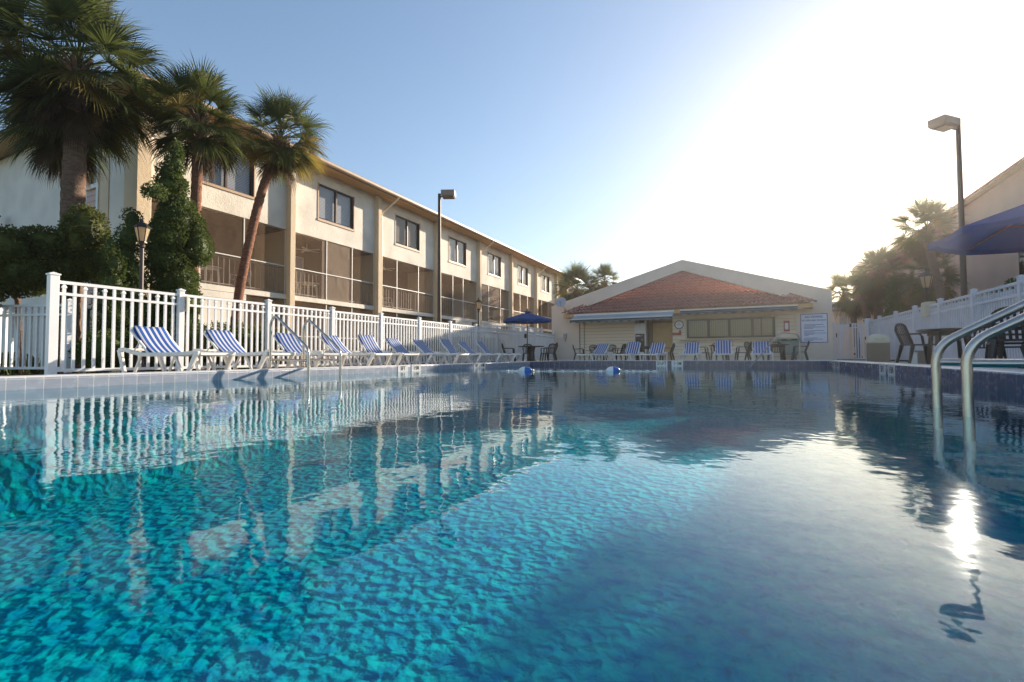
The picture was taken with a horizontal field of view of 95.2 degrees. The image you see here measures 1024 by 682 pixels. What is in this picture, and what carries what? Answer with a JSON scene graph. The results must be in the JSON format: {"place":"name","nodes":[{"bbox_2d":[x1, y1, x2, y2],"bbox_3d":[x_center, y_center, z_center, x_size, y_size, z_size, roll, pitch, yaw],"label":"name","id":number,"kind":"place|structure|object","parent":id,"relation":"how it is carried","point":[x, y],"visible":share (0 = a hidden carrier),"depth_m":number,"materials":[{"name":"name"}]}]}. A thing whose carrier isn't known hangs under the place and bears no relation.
{"place":"outdoors","nodes":[
{"label":"outdoors","id":0,"kind":"place"},
{"bbox_2d":[0,70,588,367],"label":"apartment building","id":1,"kind":"structure","parent":0,"point":[348,240],"depth_m":20.75,"materials":[{"name":"beige paint"}]},
{"bbox_2d":[201,265,222,284],"bbox_3d":[-10.772,-2.250,16.570,0.910,0.737,0.910,-1,-2,26],"label":"patio table","id":2,"kind":"object","parent":1,"relation":"on","point":[209,268],"visible":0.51,"depth_m":16.51,"materials":[{"name":"brown metal"}]},
{"bbox_2d":[202,139,255,199],"bbox_3d":[-10.169,-6.077,16.443,0.535,1.930,2.400,-1,-2,26],"label":"window","id":3,"kind":"structure","parent":1,"relation":"in","point":[243,186],"depth_m":16.80,"materials":[{"name":"white glass"}]},
{"bbox_2d":[295,256,303,295],"bbox_3d":[-9.962,-2.788,20.524,0.070,2.080,1.860,-1,-2,26],"label":"balcony door","id":4,"kind":"structure","parent":1,"relation":"in","point":[299,261],"depth_m":21.20,"materials":[{"name":"white paint"}]},
{"bbox_2d":[298,282,319,297],"bbox_3d":[-8.840,-2.137,20.299,0.910,0.737,0.910,-1,-2,26],"label":"patio table","id":5,"kind":"object","parent":1,"relation":"on","point":[310,284],"visible":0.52,"depth_m":20.07,"materials":[{"name":"white metal"}]},
{"bbox_2d":[317,182,354,231],"bbox_3d":[-7.998,-5.942,20.889,0.535,1.930,2.400,-1,-2,26],"label":"window","id":6,"kind":"structure","parent":1,"relation":"in","point":[333,205],"depth_m":20.81,"materials":[{"name":"white glass"}]},
{"bbox_2d":[395,214,419,252],"bbox_3d":[-5.828,-5.806,25.336,0.535,1.930,2.400,-1,-2,26],"label":"window","id":7,"kind":"structure","parent":1,"relation":"in","point":[405,229],"depth_m":25.27,"materials":[{"name":"grey glass"}]},
{"bbox_2d":[448,236,466,267],"bbox_3d":[-3.657,-5.670,29.783,0.535,1.930,2.400,-1,-2,26],"label":"window","id":8,"kind":"structure","parent":1,"relation":"in","point":[455,247],"depth_m":29.71,"materials":[{"name":"grey glass"}]},
{"bbox_2d":[487,252,501,278],"bbox_3d":[-1.487,-5.535,34.229,0.535,1.930,2.400,-1,-2,26],"label":"window","id":9,"kind":"structure","parent":1,"relation":"in","point":[492,259],"depth_m":34.19,"materials":[{"name":"grey glass"}]},
{"bbox_2d":[517,264,527,286],"bbox_3d":[0.684,-5.399,38.676,0.535,1.930,2.400,-1,-2,26],"label":"window","id":10,"kind":"structure","parent":1,"relation":"in","point":[522,273],"depth_m":38.60,"materials":[{"name":"white glass"}]},
{"bbox_2d":[541,274,549,293],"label":"window","id":11,"kind":"structure","parent":1,"relation":"in","point":[543,278],"depth_m":43.12,"materials":[{"name":"white glass"}]},
{"bbox_2d":[0,359,901,375],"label":"ground","id":12,"kind":"structure","parent":0,"point":[282,367],"depth_m":15.21,"materials":[{"name":"beige concrete"}]},
{"bbox_2d":[0,298,71,372],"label":"side fence","id":13,"kind":"object","parent":12,"relation":"on","point":[68,333],"visible":0.69,"depth_m":9.62,"materials":[{"name":"white plastic"}]},
{"bbox_2d":[0,352,90,374],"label":"strap leaf clump","id":14,"kind":"object","parent":12,"relation":"on","point":[15,371],"visible":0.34,"depth_m":10.06,"materials":[{"name":"green plant"}]},
{"bbox_2d":[0,202,114,374],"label":"juniper bush","id":15,"kind":"object","parent":12,"relation":"on","point":[28,261],"visible":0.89,"depth_m":10.23,"materials":[{"name":"green plant"}]},
{"bbox_2d":[0,26,148,223],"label":"palm tree","id":16,"kind":"object","parent":12,"relation":"on","point":[41,160],"visible":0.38,"depth_m":11.14,"materials":[{"name":"green plant"}]},
{"bbox_2d":[0,0,185,371],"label":"palm tree","id":17,"kind":"object","parent":12,"relation":"on","point":[90,19],"visible":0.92,"depth_m":10.81,"materials":[{"name":"green plant"}]},
{"bbox_2d":[75,233,134,371],"bbox_3d":[-8.818,-0.823,10.226,0.970,3.068,1.082,-1,-2,26],"label":"cypress","id":18,"kind":"object","parent":12,"relation":"on","point":[112,276],"visible":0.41,"depth_m":10.11,"materials":[{"name":"green plant"}]},
{"bbox_2d":[68,329,174,373],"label":"bushes","id":19,"kind":"object","parent":12,"relation":"on","point":[78,348],"visible":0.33,"depth_m":9.25,"materials":[{"name":"green plant"}]},
{"bbox_2d":[109,207,160,371],"bbox_3d":[-8.650,-1.180,10.725,0.954,3.815,0.933,-1,-2,26],"label":"cypress","id":20,"kind":"object","parent":12,"relation":"on","point":[127,246],"visible":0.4,"depth_m":10.58,"materials":[{"name":"green plant"}]},
{"bbox_2d":[132,218,151,371],"bbox_3d":[-7.594,-0.937,9.569,0.331,3.204,0.287,-1,-2,26],"label":"lantern post","id":21,"kind":"object","parent":12,"relation":"on","point":[142,229],"visible":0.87,"depth_m":9.55,"materials":[{"name":"brown metal"}]},
{"bbox_2d":[139,138,215,366],"bbox_3d":[-8.186,-2.094,11.340,1.288,5.678,1.710,-1,-2,26],"label":"cypress","id":22,"kind":"object","parent":12,"relation":"on","point":[178,245],"visible":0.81,"depth_m":11.14,"materials":[{"name":"green plant"}]},
{"bbox_2d":[131,48,259,369],"bbox_3d":[-8.451,-3.481,12.595,3.004,8.495,3.055,1,-3,-42],"label":"palm tree","id":23,"kind":"object","parent":12,"relation":"on","point":[202,86],"visible":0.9,"depth_m":12.29,"materials":[{"name":"green plant"}]},
{"bbox_2d":[169,320,294,370],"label":"shrubs","id":24,"kind":"object","parent":12,"relation":"on","point":[224,329],"visible":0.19,"depth_m":11.32,"materials":[{"name":"green plant"}]},
{"bbox_2d":[230,80,333,368],"bbox_3d":[-7.402,-3.619,14.782,3.493,8.928,3.280,-1,-2,26],"label":"palm tree","id":25,"kind":"object","parent":12,"relation":"on","point":[282,159],"visible":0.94,"depth_m":14.35,"materials":[{"name":"green plant"}]},
{"bbox_2d":[437,189,455,363],"bbox_3d":[-2.689,-2.601,19.108,0.734,7.110,0.440,0,-2,2],"label":"area light pole","id":26,"kind":"object","parent":12,"relation":"on","point":[448,194],"visible":0.87,"depth_m":19.06,"materials":[{"name":"brown metal"}]},
{"bbox_2d":[391,330,504,364],"bbox_3d":[-2.421,0.399,21.467,1.247,1.493,8.837,-1,-2,26],"label":"hedge","id":27,"kind":"object","parent":12,"relation":"on","point":[436,346],"visible":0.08,"depth_m":19.16,"materials":[{"name":"green plant"}]},
{"bbox_2d":[475,298,481,362],"bbox_3d":[-1.560,-0.503,21.927,0.360,3.090,0.312,-1,-2,26],"label":"lantern post","id":28,"kind":"object","parent":12,"relation":"on","point":[478,302],"visible":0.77,"depth_m":21.90,"materials":[{"name":"brown metal"}]},
{"bbox_2d":[480,324,542,360],"bbox_3d":[0.092,0.158,29.283,2.244,2.195,4.444,-1,-2,26],"label":"privacy fence","id":29,"kind":"object","parent":12,"relation":"on","point":[517,328],"visible":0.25,"depth_m":27.53,"materials":[{"name":"white plastic"}]},
{"bbox_2d":[551,260,600,300],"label":"palm tree","id":30,"kind":"object","parent":12,"relation":"on","point":[574,272],"visible":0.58,"depth_m":38.56,"materials":[{"name":"green plant"}]},
{"bbox_2d":[588,262,620,291],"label":"palm tree","id":31,"kind":"object","parent":12,"relation":"on","point":[605,269],"visible":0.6,"depth_m":38.31,"materials":[{"name":"green plant"}]},
{"bbox_2d":[819,271,869,357],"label":"palm tree","id":32,"kind":"object","parent":12,"relation":"on","point":[834,281],"visible":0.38,"depth_m":37.82,"materials":[{"name":"green plant"}]},
{"bbox_2d":[833,269,883,320],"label":"palm tree","id":33,"kind":"object","parent":12,"relation":"on","point":[863,312],"visible":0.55,"depth_m":33.03,"materials":[{"name":"green plant"}]},
{"bbox_2d":[846,242,919,319],"bbox_3d":[23.488,-2.576,29.824,3.845,7.532,3.929,0,-2,-15],"label":"palm tree","id":34,"kind":"object","parent":12,"relation":"on","point":[872,287],"visible":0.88,"depth_m":29.62,"materials":[{"name":"green plant"}]},
{"bbox_2d":[883,277,910,360],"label":"conifer","id":35,"kind":"object","parent":12,"relation":"on","point":[893,299],"visible":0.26,"depth_m":25.49,"materials":[{"name":"green plant"}]},
{"bbox_2d":[876,270,920,312],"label":"palm tree","id":36,"kind":"object","parent":12,"relation":"on","point":[906,301],"visible":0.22,"depth_m":26.32,"materials":[{"name":"green plant"}]},
{"bbox_2d":[883,191,967,304],"bbox_3d":[19.311,-3.137,22.115,4.278,8.298,3.438,1,-2,-32],"label":"palm tree","id":37,"kind":"object","parent":12,"relation":"on","point":[930,211],"visible":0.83,"depth_m":21.91,"materials":[{"name":"green plant"}]},
{"bbox_2d":[918,268,934,301],"bbox_3d":[14.991,-0.923,16.867,0.486,3.454,0.421,-1,-2,26],"label":"lantern post","id":38,"kind":"object","parent":12,"relation":"on","point":[926,279],"visible":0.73,"depth_m":16.83,"materials":[{"name":"brown metal"}]},
{"bbox_2d":[891,245,969,307],"bbox_3d":[20.464,-1.973,22.970,3.059,5.907,3.098,1,-2,-23],"label":"tree","id":39,"kind":"object","parent":12,"relation":"on","point":[919,294],"visible":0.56,"depth_m":22.66,"materials":[{"name":"green plant"}]},
{"bbox_2d":[928,114,967,300],"bbox_3d":[13.180,-2.973,13.993,1.102,7.380,0.440,0,-2,-19],"label":"area light pole","id":40,"kind":"object","parent":12,"relation":"on","point":[944,123],"visible":0.75,"depth_m":14.11,"materials":[{"name":"brown metal"}]},
{"bbox_2d":[991,278,1015,292],"bbox_3d":[11.968,-0.626,8.868,1.285,2.753,11.989,-1,-2,26],"label":"hedge","id":41,"kind":"object","parent":12,"relation":"on","point":[1009,280],"visible":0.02,"depth_m":12.93,"materials":[{"name":"green plant"}]},
{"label":"pool basin","id":42,"kind":"structure","parent":12,"relation":"in","visible":0},
{"bbox_2d":[0,362,529,390],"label":"pool wall","id":43,"kind":"structure","parent":42,"relation":"attached to","point":[25,383],"depth_m":6.65,"materials":[{"name":"grey tile"}]},
{"bbox_2d":[530,361,828,366],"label":"pool wall","id":44,"kind":"structure","parent":42,"relation":"attached to","point":[715,363],"depth_m":14.95,"materials":[{"name":"blue tile"}]},
{"bbox_2d":[829,361,1023,391],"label":"pool wall","id":45,"kind":"structure","parent":42,"relation":"attached to","point":[1004,380],"depth_m":5.59,"materials":[{"name":"blue tile"}]},
{"bbox_2d":[879,364,885,373],"bbox_3d":[6.666,0.506,8.419,0.008,0.192,0.420,-1,-2,26],"label":"depth marker","id":46,"kind":"object","parent":45,"relation":"attached to","point":[882,368],"visible":0.99,"depth_m":8.40,"materials":[{"name":"white tile"}]},
{"bbox_2d":[887,364,894,374],"bbox_3d":[6.425,0.491,7.925,0.008,0.192,0.420,-1,-2,26],"label":"depth marker","id":47,"kind":"object","parent":45,"relation":"attached to","point":[891,369],"visible":0.99,"depth_m":7.89,"materials":[{"name":"white tile"}]},
{"bbox_2d":[0,365,1023,681],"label":"water","id":48,"kind":"structure","parent":0,"point":[546,523],"depth_m":0.94,"materials":[{"name":"blue liquid"}]},
{"bbox_2d":[0,0,1023,301],"label":"sky","id":49,"kind":"structure","parent":0,"point":[778,139],"materials":[{"name":"blue"}]},
{"bbox_2d":[558,360,1023,369],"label":"pool deck","id":50,"kind":"structure","parent":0,"point":[903,362],"depth_m":11.59,"materials":[{"name":"beige concrete"}]},
{"bbox_2d":[117,326,235,372],"bbox_3d":[-5.712,0.145,7.947,1.996,0.828,0.697,-1,-2,21],"label":"sun lounger","id":51,"kind":"object","parent":50,"relation":"on","point":[159,342],"visible":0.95,"depth_m":7.95,"materials":[{"name":"white plastic"}]},
{"bbox_2d":[193,329,295,370],"bbox_3d":[-5.230,0.180,9.102,1.996,0.828,0.697,-1,-2,21],"label":"sun lounger","id":52,"kind":"object","parent":50,"relation":"on","point":[221,341],"visible":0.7,"depth_m":9.12,"materials":[{"name":"white plastic"}]},
{"bbox_2d":[44,272,516,374],"bbox_3d":[-3.670,-0.037,15.457,0.180,1.715,17.594,-1,-2,26],"label":"picket fence","id":53,"kind":"object","parent":50,"relation":"on","point":[449,331],"visible":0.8,"depth_m":10.01,"materials":[{"name":"white plastic"}]},
{"bbox_2d":[267,315,309,376],"bbox_3d":[-3.959,0.150,8.273,1.058,1.235,0.110,-1,-2,26],"label":"pool handrail","id":54,"kind":"object","parent":50,"relation":"on","point":[294,334],"visible":0.94,"depth_m":8.28,"materials":[{"name":"silver metal"}]},
{"bbox_2d":[265,333,347,367],"bbox_3d":[-4.552,0.216,10.277,1.996,0.828,0.697,-1,-2,31],"label":"sun lounger","id":55,"kind":"object","parent":50,"relation":"on","point":[288,342],"visible":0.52,"depth_m":10.39,"materials":[{"name":"white plastic"}]},
{"bbox_2d":[300,319,341,375],"bbox_3d":[-3.643,0.179,8.920,1.058,1.215,0.110,-1,-2,26],"label":"pool handrail","id":56,"kind":"object","parent":50,"relation":"on","point":[327,337],"visible":0.94,"depth_m":8.92,"materials":[{"name":"silver metal"}]},
{"bbox_2d":[311,335,391,366],"bbox_3d":[-3.966,0.254,11.523,1.996,0.828,0.697,-1,-2,23],"label":"sun lounger","id":57,"kind":"object","parent":50,"relation":"on","point":[331,346],"visible":0.67,"depth_m":11.51,"materials":[{"name":"white plastic"}]},
{"bbox_2d":[348,334,418,365],"bbox_3d":[-3.480,0.256,12.567,1.996,0.888,0.697,-1,-2,28],"label":"sun lounger","id":58,"kind":"object","parent":50,"relation":"on","point":[368,343],"visible":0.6,"depth_m":12.65,"materials":[{"name":"white plastic"}]},
{"bbox_2d":[378,338,445,364],"bbox_3d":[-2.942,0.318,13.638,1.996,0.828,0.697,-1,-2,25],"label":"sun lounger","id":59,"kind":"object","parent":50,"relation":"on","point":[396,345],"visible":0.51,"depth_m":13.68,"materials":[{"name":"white plastic"}]},
{"bbox_2d":[406,339,468,364],"bbox_3d":[-2.395,0.356,14.882,1.996,0.828,0.697,-1,-2,22],"label":"sun lounger","id":60,"kind":"object","parent":50,"relation":"on","point":[421,345],"visible":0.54,"depth_m":14.87,"materials":[{"name":"white plastic"}]},
{"bbox_2d":[433,339,490,363],"bbox_3d":[-1.764,0.364,16.111,1.996,0.888,0.697,-1,-2,23],"label":"sun lounger","id":61,"kind":"object","parent":50,"relation":"on","point":[447,345],"visible":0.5,"depth_m":16.12,"materials":[{"name":"white plastic"}]},
{"bbox_2d":[454,342,507,362],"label":"sun lounger","id":62,"kind":"object","parent":50,"relation":"on","point":[466,347],"visible":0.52,"depth_m":17.10,"materials":[{"name":"white plastic"}]},
{"bbox_2d":[469,341,520,362],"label":"sun lounger","id":63,"kind":"object","parent":50,"relation":"on","point":[480,344],"visible":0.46,"depth_m":18.31,"materials":[{"name":"white plastic"}]},
{"bbox_2d":[0,360,1023,377],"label":"pool coping","id":64,"kind":"object","parent":50,"relation":"on","point":[916,365],"visible":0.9,"depth_m":7.36,"materials":[{"name":"white concrete"}]},
{"bbox_2d":[518,346,544,360],"bbox_3d":[0.868,0.596,21.043,1.210,0.735,1.210,-1,-2,15],"label":"patio table","id":65,"kind":"object","parent":50,"relation":"on","point":[531,354],"visible":0.92,"depth_m":20.90,"materials":[{"name":"brown plastic"}]},
{"bbox_2d":[503,308,551,359],"bbox_3d":[0.690,-0.260,21.100,2.070,2.450,2.070,0,-2,-8],"label":"patio umbrella","id":66,"kind":"object","parent":65,"relation":"on","point":[527,317],"visible":0.99,"depth_m":20.82,"materials":[{"name":"blue fabric"}]},
{"bbox_2d":[516,327,553,360],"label":"pool gate","id":67,"kind":"structure","parent":50,"relation":"on","point":[535,338],"depth_m":26.51,"materials":[{"name":"white plastic"}]},
{"bbox_2d":[540,343,555,360],"bbox_3d":[1.689,0.544,21.677,0.644,0.872,0.600,2,-3,-44],"label":"patio chair","id":68,"kind":"object","parent":50,"relation":"on","point":[550,349],"visible":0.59,"depth_m":21.77,"materials":[{"name":"brown metal"}]},
{"bbox_2d":[542,342,557,360],"bbox_3d":[1.664,0.500,20.329,0.644,0.872,0.600,-1,-2,16],"label":"patio chair","id":69,"kind":"object","parent":50,"relation":"on","point":[554,350],"visible":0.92,"depth_m":20.15,"materials":[{"name":"brown metal"}]},
{"bbox_2d":[577,343,612,359],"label":"sun lounger","id":70,"kind":"object","parent":50,"relation":"on","point":[600,350],"visible":0.91,"depth_m":20.05,"materials":[{"name":"white plastic"}]},
{"bbox_2d":[612,344,626,359],"bbox_3d":[5.256,0.569,22.901,0.644,0.872,0.600,-2,-2,41],"label":"patio chair","id":71,"kind":"object","parent":50,"relation":"on","point":[623,348],"visible":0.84,"depth_m":22.73,"materials":[{"name":"metal"}]},
{"bbox_2d":[613,341,643,359],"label":"sun lounger","id":72,"kind":"object","parent":50,"relation":"on","point":[632,349],"visible":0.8,"depth_m":19.58,"materials":[{"name":"white plastic"}]},
{"bbox_2d":[634,320,647,359],"bbox_3d":[7.673,-0.156,27.819,0.660,2.620,0.500,-1,-2,26],"label":"vending machine","id":73,"kind":"object","parent":50,"relation":"on","point":[640,331],"visible":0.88,"depth_m":27.61,"materials":[{"name":"white paint"}]},
{"bbox_2d":[639,343,667,359],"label":"sun lounger","id":74,"kind":"object","parent":50,"relation":"on","point":[656,349],"visible":0.89,"depth_m":19.10,"materials":[{"name":"blue fabric"}]},
{"bbox_2d":[679,342,701,359],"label":"sun lounger","id":75,"kind":"object","parent":50,"relation":"on","point":[691,348],"visible":0.95,"depth_m":18.61,"materials":[{"name":"blue fabric"}]},
{"bbox_2d":[552,260,832,359],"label":"pool bar building","id":76,"kind":"structure","parent":50,"relation":"on","point":[707,305],"depth_m":26.62,"materials":[{"name":"paint"}]},
{"bbox_2d":[556,297,565,310],"bbox_3d":[3.194,-2.341,29.623,0.706,0.904,0.542,1,-2,-25],"label":"satellite dish","id":77,"kind":"object","parent":76,"relation":"attached to","point":[560,301],"visible":0.98,"depth_m":29.67,"materials":[{"name":"white metal"}]},
{"bbox_2d":[652,322,672,359],"bbox_3d":[9.024,0.031,27.891,1.220,2.240,0.135,-1,-2,26],"label":"door","id":78,"kind":"structure","parent":76,"relation":"in","point":[662,332],"depth_m":27.87,"materials":[{"name":"beige metal"}]},
{"bbox_2d":[687,316,775,338],"bbox_3d":[11.981,-0.722,25.769,4.420,1.080,0.065,-1,-2,26],"label":"serving window","id":79,"kind":"structure","parent":76,"relation":"in","point":[747,326],"depth_m":25.71,"materials":[{"name":"black metal"}]},
{"bbox_2d":[800,313,827,342],"bbox_3d":[15.463,-0.657,23.941,1.180,1.480,0.054,-1,-2,26],"label":"rules sign","id":80,"kind":"object","parent":76,"relation":"attached to","point":[813,328],"visible":1,"depth_m":23.92,"materials":[{"name":"white"}]},
{"bbox_2d":[714,340,733,359],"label":"sun lounger","id":81,"kind":"object","parent":50,"relation":"on","point":[723,347],"visible":0.88,"depth_m":17.98,"materials":[{"name":"blue fabric"}]},
{"bbox_2d":[735,341,751,359],"bbox_3d":[10.024,0.461,20.245,0.644,0.872,0.600,-2,-2,36],"label":"patio chair","id":82,"kind":"object","parent":50,"relation":"on","point":[738,352],"visible":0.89,"depth_m":20.17,"materials":[{"name":"brown plastic"}]},
{"bbox_2d":[744,342,763,359],"bbox_3d":[10.461,0.459,20.244,0.644,0.872,0.600,0,-2,-4],"label":"patio chair","id":83,"kind":"object","parent":50,"relation":"on","point":[750,348],"visible":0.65,"depth_m":20.23,"materials":[{"name":"brown plastic"}]},
{"bbox_2d":[751,341,773,359],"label":"sun lounger","id":84,"kind":"object","parent":50,"relation":"on","point":[758,347],"visible":0.86,"depth_m":17.55,"materials":[{"name":"blue fabric"}]},
{"bbox_2d":[749,332,801,366],"bbox_3d":[7.755,0.365,13.890,2.384,1.303,0.099,0,-2,-21],"label":"pool handrail","id":85,"kind":"object","parent":50,"relation":"on","point":[765,349],"visible":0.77,"depth_m":13.98,"materials":[{"name":"silver metal"}]},
{"bbox_2d":[767,344,789,359],"bbox_3d":[10.947,0.498,19.354,1.010,0.737,1.010,-1,-2,15],"label":"patio table","id":86,"kind":"object","parent":50,"relation":"on","point":[772,346],"visible":0.56,"depth_m":19.09,"materials":[{"name":"brown plastic"}]},
{"bbox_2d":[776,338,801,359],"bbox_3d":[14.033,0.432,23.689,1.050,1.120,0.710,-1,-2,26],"label":"utility bin","id":87,"kind":"object","parent":50,"relation":"on","point":[792,342],"visible":0.62,"depth_m":23.41,"materials":[{"name":"grey plastic"}]},
{"bbox_2d":[791,340,809,359],"bbox_3d":[11.867,0.420,19.235,0.644,0.872,0.600,-2,-2,36],"label":"patio chair","id":88,"kind":"object","parent":50,"relation":"on","point":[805,353],"visible":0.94,"depth_m":19.16,"materials":[{"name":"brown plastic"}]},
{"bbox_2d":[865,334,890,361],"bbox_3d":[14.760,0.276,18.852,0.720,1.110,0.730,-1,-2,26],"label":"litter bin","id":89,"kind":"object","parent":50,"relation":"on","point":[877,347],"visible":0.93,"depth_m":18.59,"materials":[{"name":"beige plastic"}]},
{"bbox_2d":[894,323,942,363],"bbox_3d":[8.634,0.049,9.971,0.644,0.872,0.600,-1,-2,16],"label":"patio chair","id":90,"kind":"object","parent":50,"relation":"on","point":[906,335],"visible":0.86,"depth_m":10.04,"materials":[{"name":"brown plastic"}]},
{"bbox_2d":[915,350,933,363],"bbox_3d":[10.643,0.438,12.090,0.320,0.380,0.320,-1,-2,26],"label":"planter box","id":91,"kind":"object","parent":50,"relation":"on","point":[920,357],"visible":0.32,"depth_m":12.00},
{"bbox_2d":[869,275,1023,360],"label":"board fence","id":92,"kind":"object","parent":50,"relation":"on","point":[974,308],"visible":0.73,"depth_m":14.03,"materials":[{"name":"white plastic"}]},
{"bbox_2d":[833,318,868,359],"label":"double gate","id":93,"kind":"structure","parent":92,"relation":"attached to","point":[866,323],"depth_m":23.40,"materials":[{"name":"white plastic"}]},
{"bbox_2d":[921,301,935,316],"bbox_3d":[14.232,-1.081,15.990,0.290,0.500,0.450,-1,-2,26],"label":"junction box","id":94,"kind":"object","parent":92,"relation":"attached to","point":[925,309],"visible":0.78,"depth_m":15.86,"materials":[{"name":"beige plastic"}]},
{"bbox_2d":[916,328,983,363],"bbox_3d":[8.790,0.126,9.398,1.010,0.737,1.010,-1,-2,26],"label":"patio table","id":95,"kind":"object","parent":50,"relation":"on","point":[937,332],"visible":0.52,"depth_m":9.39,"materials":[{"name":"brown plastic"}]},
{"bbox_2d":[927,204,1023,254],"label":"patio umbrella","id":96,"kind":"object","parent":50,"relation":"on","point":[1001,232],"visible":1,"depth_m":8.28,"materials":[{"name":"blue fabric"}]},
{"bbox_2d":[931,300,1023,407],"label":"pool handrail","id":97,"kind":"object","parent":50,"relation":"on","point":[937,361],"visible":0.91,"depth_m":3.02,"materials":[{"name":"silver metal"}]},
{"bbox_2d":[963,327,1006,358],"bbox_3d":[9.792,0.109,9.662,0.644,0.872,0.600,1,-2,-34],"label":"patio chair","id":98,"kind":"object","parent":50,"relation":"on","point":[984,347],"visible":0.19,"depth_m":9.73,"materials":[{"name":"brown plastic"}]},
{"bbox_2d":[960,313,1023,416],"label":"pool handrail","id":99,"kind":"object","parent":50,"relation":"on","point":[969,362],"visible":0.94,"depth_m":2.58,"materials":[{"name":"silver metal"}]},
{"bbox_2d":[985,327,1023,358],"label":"patio chair","id":100,"kind":"object","parent":50,"relation":"on","point":[987,350],"visible":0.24,"depth_m":7.48,"materials":[{"name":"brown plastic"}]},
{"bbox_2d":[990,306,1023,358],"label":"patio chair","id":101,"kind":"object","parent":50,"relation":"on","point":[994,344],"visible":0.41,"depth_m":6.57,"materials":[{"name":"brown plastic"}]},
{"bbox_2d":[994,333,1023,358],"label":"patio chair","id":102,"kind":"object","parent":50,"relation":"on","point":[1021,347],"visible":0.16,"depth_m":8.61,"materials":[{"name":"brown plastic"}]},
{"bbox_2d":[832,301,886,358],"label":"house","id":103,"kind":"structure","parent":0,"point":[843,318],"depth_m":41.27,"materials":[{"name":"paint"}]},
{"bbox_2d":[838,312,851,325],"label":"window","id":104,"kind":"structure","parent":103,"relation":"in","point":[843,319],"depth_m":41.32,"materials":[{"name":"white paint"}]},
{"bbox_2d":[852,157,1023,313],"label":"apartment building","id":105,"kind":"structure","parent":0,"point":[1002,191],"depth_m":23.28,"materials":[{"name":"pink paint"}]},
{"bbox_2d":[1018,252,1023,274],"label":"window","id":106,"kind":"structure","parent":105,"relation":"in","point":[1020,255],"depth_m":20.66,"materials":[{"name":"grey metal"}]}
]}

